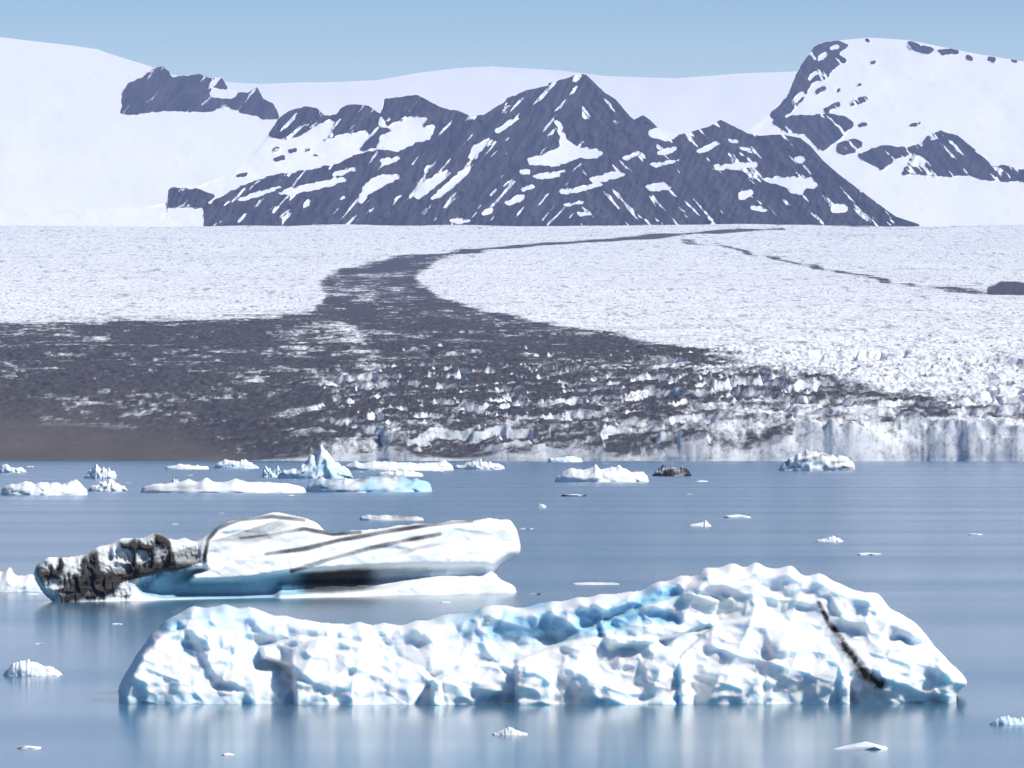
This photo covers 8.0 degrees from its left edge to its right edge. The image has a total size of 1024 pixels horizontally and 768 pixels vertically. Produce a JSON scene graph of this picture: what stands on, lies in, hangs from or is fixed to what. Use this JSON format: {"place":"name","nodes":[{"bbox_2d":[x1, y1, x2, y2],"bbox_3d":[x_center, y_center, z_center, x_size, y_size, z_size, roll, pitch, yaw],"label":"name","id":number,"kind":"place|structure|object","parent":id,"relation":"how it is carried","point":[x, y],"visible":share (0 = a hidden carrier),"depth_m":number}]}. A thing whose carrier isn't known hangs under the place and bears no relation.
{"place":"outdoors","nodes":[
{"label":"outdoors","id":0,"kind":"place"},
{"bbox_2d":[0,37,279,210],"bbox_3d":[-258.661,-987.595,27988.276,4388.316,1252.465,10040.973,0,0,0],"label":"mountain","id":1,"kind":"structure","parent":0,"point":[82,127],"depth_m":28788.44},
{"bbox_2d":[0,74,950,226],"bbox_3d":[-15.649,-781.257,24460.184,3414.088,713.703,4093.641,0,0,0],"label":"massif","id":2,"kind":"structure","parent":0,"point":[580,150],"depth_m":24012.14},
{"bbox_2d":[171,66,796,134],"bbox_3d":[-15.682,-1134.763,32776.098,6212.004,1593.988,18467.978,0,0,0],"label":"ice cap","id":3,"kind":"object","parent":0,"point":[744,102],"visible":0.07,"depth_m":39080.16},
{"bbox_2d":[0,461,1023,767],"bbox_3d":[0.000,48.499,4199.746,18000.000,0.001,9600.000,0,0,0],"label":"lagoon water","id":4,"kind":"structure","parent":0,"point":[944,567],"depth_m":694.71},
{"bbox_2d":[0,463,25,472],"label":"iceberg","id":5,"kind":"object","parent":4,"relation":"on","point":[5,468],"visible":0.86,"depth_m":3613.65},
{"bbox_2d":[0,567,41,591],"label":"iceberg","id":6,"kind":"object","parent":4,"relation":"on","point":[11,580],"visible":0.45,"depth_m":734.77},
{"bbox_2d":[3,658,62,675],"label":"ice chunk","id":7,"kind":"object","parent":4,"relation":"on","point":[27,667],"visible":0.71,"depth_m":470.37},
{"bbox_2d":[1,479,87,494],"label":"iceberg","id":8,"kind":"object","parent":4,"relation":"on","point":[75,487],"visible":0.94,"depth_m":2083.00},
{"bbox_2d":[84,464,116,477],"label":"iceberg","id":9,"kind":"object","parent":4,"relation":"on","point":[96,471],"visible":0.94,"depth_m":3051.66},
{"bbox_2d":[88,478,127,490],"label":"iceberg","id":10,"kind":"object","parent":4,"relation":"on","point":[110,485],"visible":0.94,"depth_m":2251.31},
{"bbox_2d":[165,464,208,468],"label":"iceberg","id":11,"kind":"object","parent":4,"relation":"on","point":[181,466],"visible":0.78,"depth_m":4100.91},
{"bbox_2d":[141,477,305,492],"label":"iceberg","id":12,"kind":"object","parent":4,"relation":"on","point":[208,485],"visible":0.88,"depth_m":2184.71},
{"bbox_2d":[214,459,258,467],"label":"iceberg","id":13,"kind":"object","parent":4,"relation":"on","point":[226,463],"visible":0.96,"depth_m":4225.94},
{"bbox_2d":[262,465,280,476],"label":"iceberg","id":14,"kind":"object","parent":4,"relation":"on","point":[267,472],"visible":0.83,"depth_m":3156.59},
{"bbox_2d":[34,512,519,601],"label":"tabular iceberg","id":15,"kind":"object","parent":4,"relation":"on","point":[275,555],"visible":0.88,"depth_m":709.16},
{"bbox_2d":[278,444,352,477],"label":"iceberg","id":16,"kind":"object","parent":4,"relation":"on","point":[321,463],"visible":0.95,"depth_m":3052.52},
{"bbox_2d":[306,473,432,491],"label":"iceberg","id":17,"kind":"object","parent":4,"relation":"on","point":[384,482],"visible":0.88,"depth_m":2218.86},
{"bbox_2d":[360,515,423,519],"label":"ice floe","id":18,"kind":"object","parent":4,"relation":"on","point":[382,517],"visible":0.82,"depth_m":1409.84},
{"bbox_2d":[345,460,453,469],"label":"iceberg","id":19,"kind":"object","parent":4,"relation":"on","point":[391,465],"visible":0.87,"depth_m":3930.07},
{"bbox_2d":[377,469,422,475],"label":"iceberg","id":20,"kind":"object","parent":4,"relation":"on","point":[404,472],"visible":0.73,"depth_m":3232.89},
{"bbox_2d":[454,462,504,468],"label":"iceberg","id":21,"kind":"object","parent":4,"relation":"on","point":[462,466],"visible":0.24,"depth_m":4104.42},
{"bbox_2d":[464,458,503,469],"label":"iceberg","id":22,"kind":"object","parent":4,"relation":"on","point":[479,465],"visible":0.93,"depth_m":4039.16},
{"bbox_2d":[18,466,981,754],"bbox_3d":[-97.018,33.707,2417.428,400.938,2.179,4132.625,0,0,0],"label":"brash ice","id":23,"kind":"structure","parent":4,"relation":"on","point":[864,746],"depth_m":358.77},
{"bbox_2d":[492,726,527,734],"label":"ice chunk","id":24,"kind":"object","parent":4,"relation":"on","point":[509,731],"visible":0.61,"depth_m":375.20},
{"bbox_2d":[537,504,545,507],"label":"ice chunk","id":25,"kind":"object","parent":4,"relation":"on","point":[541,506],"visible":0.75,"depth_m":1684.54},
{"bbox_2d":[118,563,966,704],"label":"iceberg","id":26,"kind":"object","parent":4,"relation":"on","point":[755,633],"visible":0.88,"depth_m":421.37},
{"bbox_2d":[548,456,582,461],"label":"iceberg","id":27,"kind":"object","parent":4,"relation":"on","point":[568,459],"visible":0.89,"depth_m":5606.65},
{"bbox_2d":[572,582,618,584],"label":"ice floe","id":28,"kind":"object","parent":4,"relation":"on","point":[597,583],"visible":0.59,"depth_m":772.16},
{"bbox_2d":[555,464,648,481],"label":"iceberg","id":29,"kind":"object","parent":4,"relation":"on","point":[595,473],"visible":0.93,"depth_m":2777.36},
{"bbox_2d":[652,464,691,475],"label":"iceberg","id":30,"kind":"object","parent":4,"relation":"on","point":[663,470],"visible":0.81,"depth_m":3269.81},
{"bbox_2d":[689,520,710,525],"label":"ice chunk","id":31,"kind":"object","parent":4,"relation":"on","point":[705,523],"visible":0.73,"depth_m":1307.73},
{"bbox_2d":[778,449,855,470],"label":"iceberg","id":32,"kind":"object","parent":4,"relation":"on","point":[806,460],"visible":0.98,"depth_m":3869.82},
{"bbox_2d":[816,535,843,541],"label":"ice chunk","id":33,"kind":"object","parent":4,"relation":"on","point":[833,538],"visible":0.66,"depth_m":1107.39},
{"bbox_2d":[990,715,1023,724],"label":"ice chunk","id":34,"kind":"object","parent":4,"relation":"on","point":[1005,720],"visible":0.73,"depth_m":389.01},
{"bbox_2d":[0,327,1023,460],"bbox_3d":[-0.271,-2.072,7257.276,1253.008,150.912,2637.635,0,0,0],"label":"glacier front","id":35,"kind":"object","parent":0,"point":[191,394],"visible":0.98,"depth_m":6356.33},
{"bbox_2d":[0,224,1023,333],"bbox_3d":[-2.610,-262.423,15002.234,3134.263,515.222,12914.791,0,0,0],"label":"glacier","id":36,"kind":"object","parent":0,"point":[750,278],"visible":0.98,"depth_m":13557.26},
{"bbox_2d":[0,0,1023,83],"label":"sky","id":37,"kind":"structure","parent":0,"point":[238,41]},
{"bbox_2d":[746,38,1023,225],"bbox_3d":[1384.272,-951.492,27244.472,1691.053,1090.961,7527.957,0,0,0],"label":"mountain","id":38,"kind":"structure","parent":0,"point":[919,133],"depth_m":27885.12}
]}

